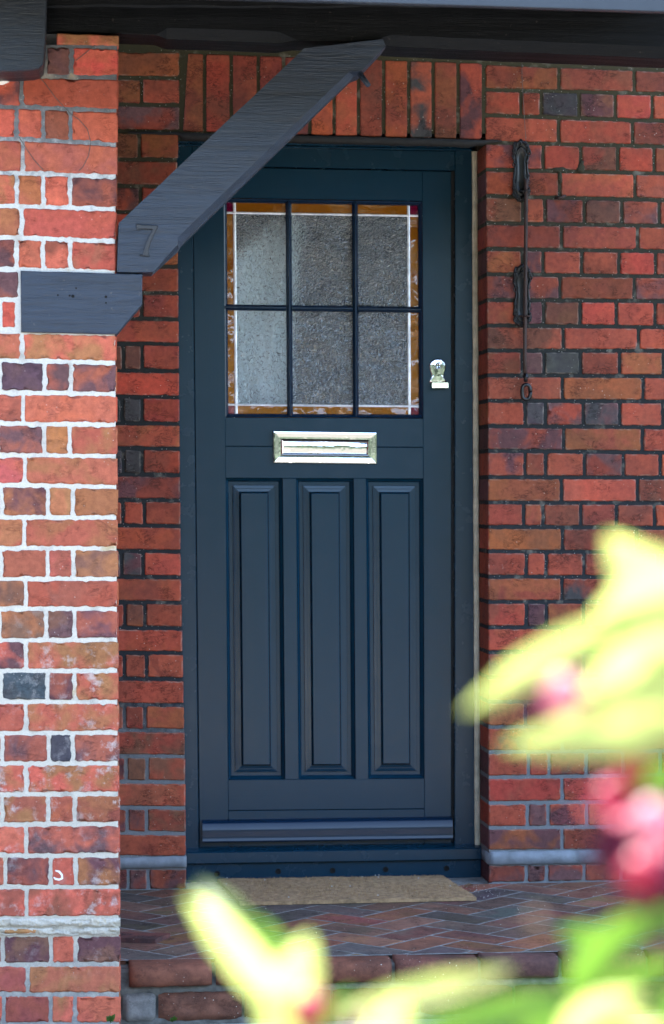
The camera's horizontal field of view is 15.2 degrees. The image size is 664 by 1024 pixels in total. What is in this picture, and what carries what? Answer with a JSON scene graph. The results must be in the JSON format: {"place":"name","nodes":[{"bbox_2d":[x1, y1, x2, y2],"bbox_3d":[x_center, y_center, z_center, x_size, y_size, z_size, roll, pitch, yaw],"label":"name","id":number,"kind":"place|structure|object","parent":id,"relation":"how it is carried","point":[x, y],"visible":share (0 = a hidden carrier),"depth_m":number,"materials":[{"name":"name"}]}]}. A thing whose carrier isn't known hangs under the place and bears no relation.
{"place":"outdoors","nodes":[
{"label":"outdoors","id":0,"kind":"place"},
{"bbox_2d":[106,1014,114,1022],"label":"weed","id":1,"kind":"object","parent":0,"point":[110,1018],"visible":1,"depth_m":6.01,"materials":[{"name":"green plant"}]},
{"bbox_2d":[120,877,663,964],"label":"paving","id":2,"kind":"structure","parent":0,"point":[475,928],"depth_m":6.78,"materials":[{"name":"brick"}]},
{"bbox_2d":[120,932,169,943],"bbox_3d":[-0.499,1.109,6.484,0.142,0.012,0.091,0,1,7],"label":"loose tile","id":3,"kind":"object","parent":2,"relation":"attached to","point":[140,937],"visible":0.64,"depth_m":6.47,"materials":[{"name":"brick"}]},
{"bbox_2d":[217,875,475,905],"bbox_3d":[0.035,1.098,7.255,0.713,0.016,0.425,0,1,-6],"label":"doormat","id":4,"kind":"object","parent":2,"relation":"on","point":[305,890],"visible":1,"depth_m":7.21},
{"bbox_2d":[229,1013,651,1023],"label":"path","id":5,"kind":"structure","parent":0,"point":[414,1021],"depth_m":6.21,"materials":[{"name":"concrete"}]},
{"bbox_2d":[120,948,663,1023],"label":"front step","id":6,"kind":"object","parent":5,"relation":"on","point":[182,991],"visible":0.5,"depth_m":6.20,"materials":[{"name":"brick"}]},
{"label":"ground","id":7,"kind":"structure","parent":0,"visible":0},
{"bbox_2d":[0,33,120,1023],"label":"brick pier","id":8,"kind":"structure","parent":7,"relation":"on","point":[60,949],"depth_m":6.02,"materials":[{"name":"red brick"}]},
{"bbox_2d":[0,0,46,81],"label":"eaves block","id":9,"kind":"structure","parent":8,"relation":"attached to","point":[23,28],"depth_m":5.85,"materials":[{"name":"paint"}]},
{"bbox_2d":[19,45,94,170],"bbox_3d":[-0.663,-0.975,6.001,0.184,0.306,0.002,0,1,-6],"label":"dry tendril","id":10,"kind":"object","parent":8,"relation":"attached to","point":[71,114],"visible":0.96,"depth_m":6.00},
{"bbox_2d":[20,271,141,335],"bbox_3d":[-0.610,-0.506,6.066,0.293,0.152,0.116,0,1,-6],"label":"timber corbel","id":11,"kind":"object","parent":8,"relation":"attached to","point":[83,303],"visible":0.96,"depth_m":6.01,"materials":[{"name":"grey wood"}]},
{"bbox_2d":[116,39,385,275],"bbox_3d":[-0.199,-0.867,6.092,0.655,0.575,0.129,0,1,-6],"label":"timber brace","id":12,"kind":"object","parent":11,"relation":"on","point":[170,215],"visible":0.99,"depth_m":6.04,"materials":[{"name":"paint"}]},
{"bbox_2d":[47,0,663,67],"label":"porch beam","id":13,"kind":"structure","parent":8,"relation":"on","point":[621,39],"depth_m":6.11,"materials":[{"name":"black wood"}]},
{"bbox_2d":[115,44,663,889],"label":"brick wall","id":14,"kind":"structure","parent":7,"relation":"on","point":[571,464],"depth_m":7.41,"materials":[{"name":"brick"}]},
{"bbox_2d":[177,141,481,882],"bbox_3d":[-0.011,0.002,7.526,0.922,2.231,0.137,0,1,-6],"label":"door frame","id":15,"kind":"object","parent":14,"relation":"attached to","point":[459,856],"visible":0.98,"depth_m":7.51,"materials":[{"name":"paint"}]},
{"bbox_2d":[193,168,452,846],"bbox_3d":[-0.028,-0.013,7.512,0.784,2.049,0.074,0,1,-6],"label":"front door","id":16,"kind":"structure","parent":15,"relation":"attached to","point":[322,324],"depth_m":7.51,"materials":[{"name":"paint"}]},
{"bbox_2d":[229,0,663,13],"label":"porch roof","id":17,"kind":"structure","parent":14,"relation":"attached to","point":[641,6],"depth_m":5.42,"materials":[{"name":"paint"}]},
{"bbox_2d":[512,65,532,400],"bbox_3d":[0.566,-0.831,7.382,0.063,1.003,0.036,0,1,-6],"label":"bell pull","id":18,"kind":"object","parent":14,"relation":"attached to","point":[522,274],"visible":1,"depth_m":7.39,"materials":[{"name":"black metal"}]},
{"bbox_2d":[188,535,663,1023],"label":"fuchsia bush","id":19,"kind":"object","parent":7,"relation":"on","point":[625,683],"visible":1,"depth_m":1.02,"materials":[{"name":"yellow plant"}]}
]}

